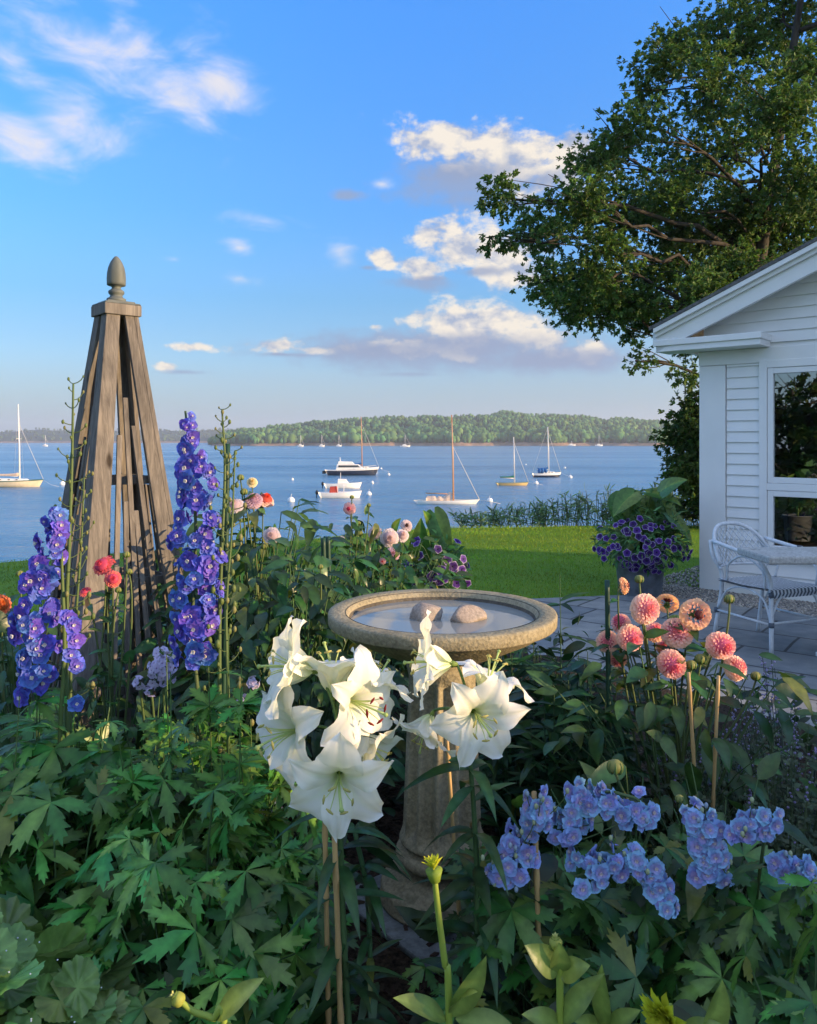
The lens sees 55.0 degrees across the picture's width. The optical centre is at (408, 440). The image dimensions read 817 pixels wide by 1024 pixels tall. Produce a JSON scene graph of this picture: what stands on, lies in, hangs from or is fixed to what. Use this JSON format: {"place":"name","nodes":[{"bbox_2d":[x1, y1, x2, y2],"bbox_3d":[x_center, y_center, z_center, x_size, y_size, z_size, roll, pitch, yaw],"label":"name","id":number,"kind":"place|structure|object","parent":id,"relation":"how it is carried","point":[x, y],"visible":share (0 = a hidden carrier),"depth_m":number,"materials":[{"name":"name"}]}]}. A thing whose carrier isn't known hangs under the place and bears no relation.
{"place":"outdoors","nodes":[
{"label":"outdoors","id":0,"kind":"place"},
{"bbox_2d":[0,429,229,442],"bbox_3d":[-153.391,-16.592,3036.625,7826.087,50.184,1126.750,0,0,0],"label":"hills","id":1,"kind":"structure","parent":0,"point":[62,434],"depth_m":2656.26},
{"bbox_2d":[0,443,698,561],"bbox_3d":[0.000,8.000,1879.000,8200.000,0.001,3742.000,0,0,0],"label":"sea water","id":2,"kind":"structure","parent":0,"point":[417,472],"depth_m":160.30,"materials":[{"name":"liquid"}]},
{"bbox_2d":[0,404,58,486],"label":"sailboat","id":3,"kind":"object","parent":2,"relation":"on","point":[12,482],"visible":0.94,"depth_m":134.76,"materials":[{"name":"white paint"}]},
{"bbox_2d":[322,457,377,474],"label":"motor yacht","id":4,"kind":"object","parent":2,"relation":"on","point":[347,468],"visible":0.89,"depth_m":179.08,"materials":[{"name":"white plastic"}]},
{"bbox_2d":[414,415,499,503],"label":"sailboat","id":5,"kind":"object","parent":2,"relation":"on","point":[448,498],"visible":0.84,"depth_m":98.61,"materials":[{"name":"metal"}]},
{"bbox_2d":[0,524,698,652],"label":"lawn","id":6,"kind":"structure","parent":0,"point":[572,584],"depth_m":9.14,"materials":[{"name":"plant"}]},
{"bbox_2d":[448,480,698,527],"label":"bank foliage","id":7,"kind":"object","parent":6,"relation":"on","point":[541,519],"visible":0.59,"depth_m":13.75,"materials":[{"name":"green plant"}]},
{"bbox_2d":[474,0,816,394],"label":"oak tree","id":8,"kind":"object","parent":6,"relation":"on","point":[744,232],"visible":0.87,"depth_m":13.75,"materials":[{"name":"green plant"}]},
{"bbox_2d":[648,385,698,527],"bbox_3d":[5.007,0.403,13.006,2.038,2.642,1.722,0,0,36],"label":"tree","id":9,"kind":"object","parent":6,"relation":"on","point":[682,432],"visible":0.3,"depth_m":12.92,"materials":[{"name":"green plant"}]},
{"bbox_2d":[649,237,816,602],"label":"white house","id":10,"kind":"structure","parent":6,"relation":"on","point":[749,339],"depth_m":7.29,"materials":[{"name":"paint"}]},
{"bbox_2d":[767,365,816,484],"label":"window","id":11,"kind":"structure","parent":10,"relation":"in","point":[771,372],"depth_m":7.13,"materials":[{"name":"white paint"}]},
{"bbox_2d":[767,490,816,546],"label":"window","id":12,"kind":"structure","parent":10,"relation":"in","point":[771,494],"depth_m":7.13,"materials":[{"name":"white paint"}]},
{"bbox_2d":[775,386,816,530],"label":"house plant","id":13,"kind":"object","parent":10,"relation":"in","point":[794,458],"visible":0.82,"depth_m":7.46,"materials":[{"name":"green plant"}]},
{"bbox_2d":[660,565,816,615],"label":"gravel strip","id":14,"kind":"object","parent":6,"relation":"on","point":[684,589],"visible":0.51,"depth_m":7.20,"materials":[{"name":"gravel"}]},
{"bbox_2d":[0,0,816,431],"label":"sky","id":15,"kind":"structure","parent":0,"point":[284,192],"materials":[{"name":"blue"}]},
{"bbox_2d":[8,653,816,1023],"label":"garden soil","id":16,"kind":"structure","parent":0,"point":[400,963],"depth_m":2.74,"materials":[{"name":"soil"}]},
{"bbox_2d":[0,696,62,893],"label":"leafy delphinium","id":17,"kind":"object","parent":16,"relation":"on","point":[13,858],"visible":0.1,"depth_m":1.78,"materials":[{"name":"green plant"}]},
{"bbox_2d":[0,895,70,1023],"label":"ladys mantle","id":18,"kind":"object","parent":16,"relation":"on","point":[17,1002],"visible":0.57,"depth_m":1.42,"materials":[{"name":"green plant"}]},
{"bbox_2d":[0,765,88,888],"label":"delphinium clump","id":19,"kind":"object","parent":16,"relation":"on","point":[22,779],"visible":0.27,"depth_m":1.74,"materials":[{"name":"green plant"}]},
{"bbox_2d":[0,688,100,908],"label":"leafy delphinium","id":20,"kind":"object","parent":16,"relation":"on","point":[45,711],"visible":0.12,"depth_m":1.93,"materials":[{"name":"green plant"}]},
{"bbox_2d":[0,570,103,739],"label":"dahlia plant","id":21,"kind":"object","parent":16,"relation":"on","point":[5,604],"visible":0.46,"depth_m":2.83,"materials":[{"name":"green plant"}]},
{"bbox_2d":[0,700,126,797],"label":"leafy perennial","id":22,"kind":"object","parent":16,"relation":"on","point":[28,735],"visible":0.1,"depth_m":2.17,"materials":[{"name":"green plant"}]},
{"bbox_2d":[27,375,117,896],"bbox_3d":[-0.831,0.597,1.991,0.467,1.527,0.399,0,0,0],"label":"delphinium stalk","id":23,"kind":"object","parent":16,"relation":"on","point":[68,718],"visible":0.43,"depth_m":2.00,"materials":[{"name":"green plant"}]},
{"bbox_2d":[0,610,144,754],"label":"leafy perennial","id":24,"kind":"object","parent":16,"relation":"on","point":[4,625],"visible":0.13,"depth_m":2.92,"materials":[{"name":"green plant"}]},
{"bbox_2d":[0,921,148,1023],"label":"ladys mantle","id":25,"kind":"object","parent":16,"relation":"on","point":[76,985],"visible":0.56,"depth_m":1.43,"materials":[{"name":"green plant"}]},
{"bbox_2d":[0,765,171,980],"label":"delphinium clump","id":26,"kind":"object","parent":16,"relation":"on","point":[23,831],"visible":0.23,"depth_m":1.68,"materials":[{"name":"green plant"}]},
{"bbox_2d":[0,506,180,947],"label":"delphinium","id":27,"kind":"object","parent":16,"relation":"on","point":[38,582],"visible":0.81,"depth_m":1.92,"materials":[{"name":"blue plant"}]},
{"bbox_2d":[14,551,175,752],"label":"dahlia plant","id":28,"kind":"object","parent":16,"relation":"on","point":[112,578],"visible":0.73,"depth_m":2.65,"materials":[{"name":"green plant"}]},
{"bbox_2d":[10,712,180,912],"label":"delphinium clump","id":29,"kind":"object","parent":16,"relation":"on","point":[100,830],"visible":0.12,"depth_m":1.93,"materials":[{"name":"green plant"}]},
{"bbox_2d":[58,969,152,1023],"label":"ladys mantle","id":30,"kind":"object","parent":16,"relation":"on","point":[122,1003],"visible":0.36,"depth_m":1.44,"materials":[{"name":"green plant"}]},
{"bbox_2d":[25,256,209,751],"bbox_3d":[-1.191,0.305,3.200,0.600,2.110,0.600,0,0,-42],"label":"wooden obelisk","id":31,"kind":"object","parent":16,"relation":"on","point":[116,365],"visible":0.66,"depth_m":3.12,"materials":[{"name":"brown wood"}]},
{"bbox_2d":[62,690,209,895],"bbox_3d":[-0.743,1.003,2.076,0.437,0.716,0.414,0,0,0],"label":"leafy delphinium","id":32,"kind":"object","parent":16,"relation":"on","point":[161,727],"visible":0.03,"depth_m":2.03,"materials":[{"name":"green plant"}]},
{"bbox_2d":[35,798,265,1017],"bbox_3d":[-0.657,1.107,1.813,0.707,0.481,0.673,0,0,0],"label":"delphinium clump","id":33,"kind":"object","parent":16,"relation":"on","point":[184,809],"visible":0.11,"depth_m":1.76,"materials":[{"name":"green plant"}]},
{"bbox_2d":[97,677,215,762],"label":"leafy perennial","id":34,"kind":"object","parent":16,"relation":"on","point":[180,716],"visible":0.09,"depth_m":2.46,"materials":[{"name":"green plant"}]},
{"bbox_2d":[132,646,194,760],"bbox_3d":[-0.745,1.009,2.425,0.578,0.764,0.532,0,0,0],"label":"phlox","id":35,"kind":"object","parent":16,"relation":"on","point":[158,665],"visible":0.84,"depth_m":2.39,"materials":[{"name":"purple plant"}]},
{"bbox_2d":[99,551,241,714],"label":"leafy perennial","id":36,"kind":"object","parent":16,"relation":"on","point":[152,626],"visible":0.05,"depth_m":3.46,"materials":[{"name":"green plant"}]},
{"bbox_2d":[49,880,293,1023],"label":"delphinium clump","id":37,"kind":"object","parent":16,"relation":"on","point":[244,918],"visible":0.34,"depth_m":1.56,"materials":[{"name":"green plant"}]},
{"bbox_2d":[92,655,277,864],"bbox_3d":[-0.595,0.958,2.047,0.489,0.806,0.427,0,0,-35],"label":"leafy delphinium","id":38,"kind":"object","parent":16,"relation":"on","point":[133,774],"visible":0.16,"depth_m":1.88,"materials":[{"name":"green plant"}]},
{"bbox_2d":[40,776,358,1023],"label":"delphinium clump","id":39,"kind":"object","parent":16,"relation":"on","point":[152,877],"visible":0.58,"depth_m":1.59,"materials":[{"name":"green plant"}]},
{"bbox_2d":[80,411,331,942],"bbox_3d":[-0.523,0.662,2.096,0.688,1.482,0.719,0,0,0],"label":"delphinium","id":40,"kind":"object","parent":16,"relation":"on","point":[192,619],"visible":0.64,"depth_m":2.07,"materials":[{"name":"blue plant"}]},
{"bbox_2d":[168,978,263,1023],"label":"flower bud","id":41,"kind":"object","parent":16,"relation":"on","point":[234,999],"visible":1,"depth_m":1.17,"materials":[{"name":"green plant"}]},
{"bbox_2d":[108,714,332,972],"bbox_3d":[-0.467,1.019,1.960,0.570,0.643,0.596,0,0,27],"label":"delphinium clump","id":42,"kind":"object","parent":16,"relation":"on","point":[169,809],"visible":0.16,"depth_m":1.85,"materials":[{"name":"green plant"}]},
{"bbox_2d":[222,444,229,761],"bbox_3d":[-0.506,0.685,2.150,0.037,1.351,0.015,0,0,0],"label":"green stake","id":43,"kind":"object","parent":16,"relation":"on","point":[226,529],"visible":0.23,"depth_m":2.14,"materials":[{"name":"paint"}]},
{"bbox_2d":[140,665,312,787],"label":"leafy perennial","id":44,"kind":"object","parent":16,"relation":"on","point":[232,682],"visible":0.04,"depth_m":2.56,"materials":[{"name":"green plant"}]},
{"bbox_2d":[143,948,312,1023],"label":"delphinium clump","id":45,"kind":"object","parent":16,"relation":"on","point":[269,1011],"visible":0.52,"depth_m":1.50,"materials":[{"name":"green plant"}]},
{"bbox_2d":[131,492,327,731],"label":"leafy perennial","id":46,"kind":"object","parent":16,"relation":"on","point":[261,606],"visible":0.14,"depth_m":3.22,"materials":[{"name":"green plant"}]},
{"bbox_2d":[156,633,321,941],"bbox_3d":[-0.405,0.916,1.913,0.389,0.890,0.463,0,0,-10],"label":"leafy delphinium","id":47,"kind":"object","parent":16,"relation":"on","point":[200,703],"visible":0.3,"depth_m":1.83,"materials":[{"name":"green plant"}]},
{"bbox_2d":[160,403,348,936],"bbox_3d":[-0.496,0.630,2.080,0.604,1.461,0.573,0,0,-44],"label":"delphinium stalk","id":48,"kind":"object","parent":16,"relation":"on","point":[187,778],"visible":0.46,"depth_m":2.06,"materials":[{"name":"green plant"}]},
{"bbox_2d":[130,474,379,754],"bbox_3d":[-0.573,0.736,3.201,1.003,1.188,1.022,0,0,0],"label":"dahlia plant","id":49,"kind":"object","parent":16,"relation":"on","point":[246,561],"visible":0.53,"depth_m":3.08,"materials":[{"name":"green plant"}]},
{"bbox_2d":[213,719,307,954],"bbox_3d":[-0.382,1.024,1.928,0.245,0.674,0.411,0,0,-33],"label":"leafy delphinium","id":50,"kind":"object","parent":16,"relation":"on","point":[276,823],"visible":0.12,"depth_m":1.89,"materials":[{"name":"green plant"}]},
{"bbox_2d":[162,877,359,1023],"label":"delphinium clump","id":51,"kind":"object","parent":16,"relation":"on","point":[286,906],"visible":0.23,"depth_m":1.70,"materials":[{"name":"green plant"}]},
{"bbox_2d":[178,545,408,828],"bbox_3d":[-0.402,0.866,2.915,0.871,0.957,0.891,0,0,-39],"label":"dahlia plant","id":52,"kind":"object","parent":16,"relation":"on","point":[250,643],"visible":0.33,"depth_m":2.80,"materials":[{"name":"green plant"}]},
{"bbox_2d":[322,821,331,1023],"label":"bamboo cane","id":53,"kind":"object","parent":16,"relation":"on","point":[328,1014],"visible":0.6,"depth_m":1.60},
{"bbox_2d":[254,615,416,1023],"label":"lily plant","id":54,"kind":"object","parent":16,"relation":"on","point":[339,779],"visible":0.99,"depth_m":1.57,"materials":[{"name":"white plant"}]},
{"bbox_2d":[332,837,343,1023],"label":"bamboo cane","id":55,"kind":"object","parent":16,"relation":"on","point":[338,951],"visible":0.73,"depth_m":1.55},
{"bbox_2d":[275,495,422,677],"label":"dahlia plant","id":56,"kind":"object","parent":16,"relation":"on","point":[349,508],"visible":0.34,"depth_m":4.09,"materials":[{"name":"green plant"}]},
{"bbox_2d":[329,821,411,1023],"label":"budless lily","id":57,"kind":"object","parent":16,"relation":"on","point":[373,904],"visible":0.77,"depth_m":1.66,"materials":[{"name":"green plant"}]},
{"bbox_2d":[317,520,478,692],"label":"dahlia plant","id":58,"kind":"object","parent":16,"relation":"on","point":[390,538],"visible":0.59,"depth_m":4.16,"materials":[{"name":"green plant"}]},
{"bbox_2d":[0,610,816,1023],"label":"undergrowth","id":59,"kind":"object","parent":16,"relation":"on","point":[802,724],"visible":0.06,"depth_m":3.52,"materials":[{"name":"green plant"}]},
{"bbox_2d":[345,874,508,974],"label":"paving slab","id":60,"kind":"structure","parent":16,"relation":"on","point":[412,945],"depth_m":2.11,"materials":[{"name":"stone"}]},
{"bbox_2d":[328,589,557,932],"bbox_3d":[0.098,0.914,2.300,0.666,0.836,0.666,0,0,0],"label":"birdbath","id":61,"kind":"object","parent":60,"relation":"on","point":[383,623],"visible":0.61,"depth_m":2.21,"materials":[{"name":"stone"}]},
{"bbox_2d":[450,604,486,622],"bbox_3d":[0.173,0.514,2.292,0.123,0.069,0.086,0,0,-34],"label":"stone","id":62,"kind":"object","parent":61,"relation":"on","point":[466,613],"visible":0.77,"depth_m":2.26,"materials":[{"name":"stone"}]},
{"bbox_2d":[394,853,510,1023],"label":"zinnia plant","id":63,"kind":"object","parent":16,"relation":"on","point":[460,1005],"visible":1,"depth_m":1.15,"materials":[{"name":"green plant"}]},
{"bbox_2d":[391,610,547,1019],"bbox_3d":[0.126,0.864,1.669,0.296,0.994,0.293,0,0,-25],"label":"lily plant","id":64,"kind":"object","parent":16,"relation":"on","point":[484,716],"visible":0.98,"depth_m":1.62,"materials":[{"name":"white plant"}]},
{"bbox_2d":[274,788,669,1020],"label":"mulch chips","id":65,"kind":"object","parent":16,"relation":"on","point":[393,946],"visible":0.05,"depth_m":2.14,"materials":[{"name":"wood"}]},
{"bbox_2d":[480,646,542,813],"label":"budless lily","id":66,"kind":"object","parent":16,"relation":"on","point":[510,671],"visible":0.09,"depth_m":2.82,"materials":[{"name":"green plant"}]},
{"bbox_2d":[478,701,548,843],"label":"budless lily","id":67,"kind":"object","parent":16,"relation":"on","point":[497,777],"visible":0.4,"depth_m":2.58,"materials":[{"name":"green plant"}]},
{"bbox_2d":[489,643,562,804],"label":"budless lily","id":68,"kind":"object","parent":16,"relation":"on","point":[519,673],"visible":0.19,"depth_m":2.86,"materials":[{"name":"green plant"}]},
{"bbox_2d":[399,784,653,1023],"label":"delphinium","id":69,"kind":"object","parent":16,"relation":"on","point":[515,851],"visible":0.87,"depth_m":1.62,"materials":[{"name":"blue plant"}]},
{"bbox_2d":[422,913,639,1023],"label":"delphinium clump","id":70,"kind":"object","parent":16,"relation":"on","point":[502,1007],"visible":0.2,"depth_m":1.61,"materials":[{"name":"green plant"}]},
{"bbox_2d":[395,794,683,1023],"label":"leafy perennial","id":71,"kind":"object","parent":16,"relation":"on","point":[412,917],"visible":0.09,"depth_m":1.86,"materials":[{"name":"green plant"}]},
{"bbox_2d":[502,683,597,853],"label":"budless lily","id":72,"kind":"object","parent":16,"relation":"on","point":[555,734],"visible":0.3,"depth_m":2.46,"materials":[{"name":"green plant"}]},
{"bbox_2d":[504,574,612,832],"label":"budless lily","id":73,"kind":"object","parent":16,"relation":"on","point":[558,679],"visible":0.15,"depth_m":2.79,"materials":[{"name":"green plant"}]},
{"bbox_2d":[521,932,602,1023],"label":"zinnia plant","id":74,"kind":"object","parent":16,"relation":"on","point":[552,960],"visible":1,"depth_m":1.11,"materials":[{"name":"green plant"}]},
{"bbox_2d":[452,913,705,1023],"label":"leafy perennial","id":75,"kind":"object","parent":16,"relation":"on","point":[685,1009],"visible":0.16,"depth_m":1.50,"materials":[{"name":"green plant"}]},
{"bbox_2d":[462,776,698,1022],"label":"delphinium","id":76,"kind":"object","parent":16,"relation":"on","point":[573,826],"visible":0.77,"depth_m":1.65,"materials":[{"name":"blue plant"}]},
{"bbox_2d":[524,691,638,856],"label":"budless lily","id":77,"kind":"object","parent":16,"relation":"on","point":[608,755],"visible":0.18,"depth_m":2.40,"materials":[{"name":"green plant"}]},
{"bbox_2d":[531,651,638,835],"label":"budless lily","id":78,"kind":"object","parent":16,"relation":"on","point":[570,686],"visible":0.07,"depth_m":2.67,"materials":[{"name":"green plant"}]},
{"bbox_2d":[575,964,640,1023],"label":"zinnia plant","id":79,"kind":"object","parent":16,"relation":"on","point":[602,1006],"visible":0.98,"depth_m":1.14,"materials":[{"name":"green plant"}]},
{"bbox_2d":[605,580,611,789],"bbox_3d":[0.625,0.898,2.450,0.027,0.924,0.016,0,0,0],"label":"green stake","id":80,"kind":"object","parent":16,"relation":"on","point":[607,652],"visible":0.49,"depth_m":2.44,"materials":[{"name":"paint"}]},
{"bbox_2d":[555,686,666,852],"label":"budless lily","id":81,"kind":"object","parent":16,"relation":"on","point":[597,700],"visible":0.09,"depth_m":2.51,"materials":[{"name":"green plant"}]},
{"bbox_2d":[480,760,813,980],"bbox_3d":[0.536,1.064,1.985,0.798,0.572,0.802,0,0,0],"label":"leafy perennial","id":82,"kind":"object","parent":16,"relation":"on","point":[603,774],"visible":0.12,"depth_m":1.89,"materials":[{"name":"green plant"}]},
{"bbox_2d":[525,832,773,1015],"bbox_3d":[0.499,1.090,1.745,0.624,0.561,0.594,0,0,16],"label":"delphinium","id":83,"kind":"object","parent":16,"relation":"on","point":[655,882],"visible":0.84,"depth_m":1.61,"materials":[{"name":"blue plant"}]},
{"bbox_2d":[498,575,816,887],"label":"dahlia plant","id":84,"kind":"object","parent":16,"relation":"on","point":[672,634],"visible":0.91,"depth_m":2.38,"materials":[{"name":"green plant"}]},
{"bbox_2d":[639,980,729,1023],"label":"zinnia plant","id":85,"kind":"object","parent":16,"relation":"on","point":[656,1011],"visible":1,"depth_m":1.09,"materials":[{"name":"green plant"}]},
{"bbox_2d":[566,796,816,1023],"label":"delphinium","id":86,"kind":"object","parent":16,"relation":"on","point":[711,852],"visible":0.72,"depth_m":1.64,"materials":[{"name":"blue plant"}]},
{"bbox_2d":[566,913,816,1023],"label":"delphinium clump","id":87,"kind":"object","parent":16,"relation":"on","point":[618,970],"visible":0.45,"depth_m":1.54,"materials":[{"name":"green plant"}]},
{"bbox_2d":[611,715,816,921],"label":"catmint","id":88,"kind":"object","parent":16,"relation":"on","point":[797,848],"visible":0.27,"depth_m":2.28,"materials":[{"name":"green plant"}]},
{"bbox_2d":[622,752,816,980],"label":"leafy perennial","id":89,"kind":"object","parent":16,"relation":"on","point":[768,766],"visible":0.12,"depth_m":2.04,"materials":[{"name":"green plant"}]},
{"bbox_2d":[632,797,816,1005],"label":"delphinium","id":90,"kind":"object","parent":16,"relation":"on","point":[751,826],"visible":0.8,"depth_m":1.61,"materials":[{"name":"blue plant"}]},
{"bbox_2d":[665,719,815,848],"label":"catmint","id":91,"kind":"object","parent":16,"relation":"on","point":[749,751],"visible":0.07,"depth_m":2.65,"materials":[{"name":"green plant"}]},
{"bbox_2d":[674,872,816,1023],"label":"delphinium clump","id":92,"kind":"object","parent":16,"relation":"on","point":[696,988],"visible":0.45,"depth_m":1.57,"materials":[{"name":"green plant"}]},
{"bbox_2d":[722,913,816,1023],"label":"delphinium clump","id":93,"kind":"object","parent":16,"relation":"on","point":[790,1004],"visible":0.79,"depth_m":1.45,"materials":[{"name":"green plant"}]},
{"bbox_2d":[726,656,816,829],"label":"catmint","id":94,"kind":"object","parent":16,"relation":"on","point":[772,724],"visible":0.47,"depth_m":2.70,"materials":[{"name":"green plant"}]},
{"bbox_3d":[0.169,1.180,4.750,0.378,0.340,0.378,0,0,0],"label":"flower planter","id":95,"kind":"object","parent":16,"relation":"on","visible":0},
{"bbox_2d":[391,506,451,582],"bbox_3d":[0.077,0.725,4.704,0.364,0.657,0.113,0,0,0],"label":"elephant ear","id":96,"kind":"object","parent":95,"relation":"in","point":[437,520],"visible":0.44,"depth_m":4.70},
{"bbox_2d":[400,529,472,588],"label":"petunia plant","id":97,"kind":"object","parent":95,"relation":"on","point":[454,567],"visible":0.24,"depth_m":4.54,"materials":[{"name":"purple plant"}]},
{"bbox_2d":[210,420,663,445],"bbox_3d":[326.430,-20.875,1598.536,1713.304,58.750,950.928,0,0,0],"label":"hills","id":98,"kind":"structure","parent":0,"point":[523,443],"depth_m":1156.61,"materials":[{"name":"plant"}]},
{"bbox_2d":[0,410,672,444],"bbox_3d":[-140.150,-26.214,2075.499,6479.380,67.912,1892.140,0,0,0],"label":"forest","id":99,"kind":"object","parent":98,"relation":"on","point":[499,427],"visible":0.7,"depth_m":1225.99,"materials":[{"name":"plant"}]},
{"bbox_2d":[610,489,689,552],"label":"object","id":100,"kind":"object","parent":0,"point":[656,519],"depth_m":7.24,"materials":[{"name":"green plant"}]},
{"bbox_2d":[527,591,816,726],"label":"patio","id":101,"kind":"structure","parent":0,"point":[795,647],"depth_m":5.69,"materials":[{"name":"stone"}]},
{"bbox_2d":[615,548,665,596],"bbox_3d":[2.167,1.228,7.350,0.488,0.400,0.488,0,0,0],"label":"flower planter","id":102,"kind":"object","parent":101,"relation":"on","point":[652,584],"visible":0.29,"depth_m":7.18,"materials":[{"name":"metal"}]},
{"bbox_2d":[590,514,693,577],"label":"petunia plant","id":103,"kind":"object","parent":102,"relation":"in","point":[647,555],"visible":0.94,"depth_m":7.07,"materials":[{"name":"purple plant"}]},
{"bbox_2d":[608,477,691,550],"bbox_3d":[2.247,0.698,7.310,0.700,0.726,0.442,0,0,0],"label":"elephant ear","id":104,"kind":"object","parent":102,"relation":"in","point":[625,499],"visible":0.61,"depth_m":7.29},
{"bbox_2d":[708,521,816,653],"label":"bistro chair","id":105,"kind":"object","parent":101,"relation":"on","point":[776,587],"visible":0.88,"depth_m":5.58,"materials":[{"name":"white wicker"}]},
{"bbox_2d":[737,547,816,655],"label":"garden table","id":106,"kind":"object","parent":101,"relation":"on","point":[788,555],"visible":1,"depth_m":4.90,"materials":[{"name":"stone"}]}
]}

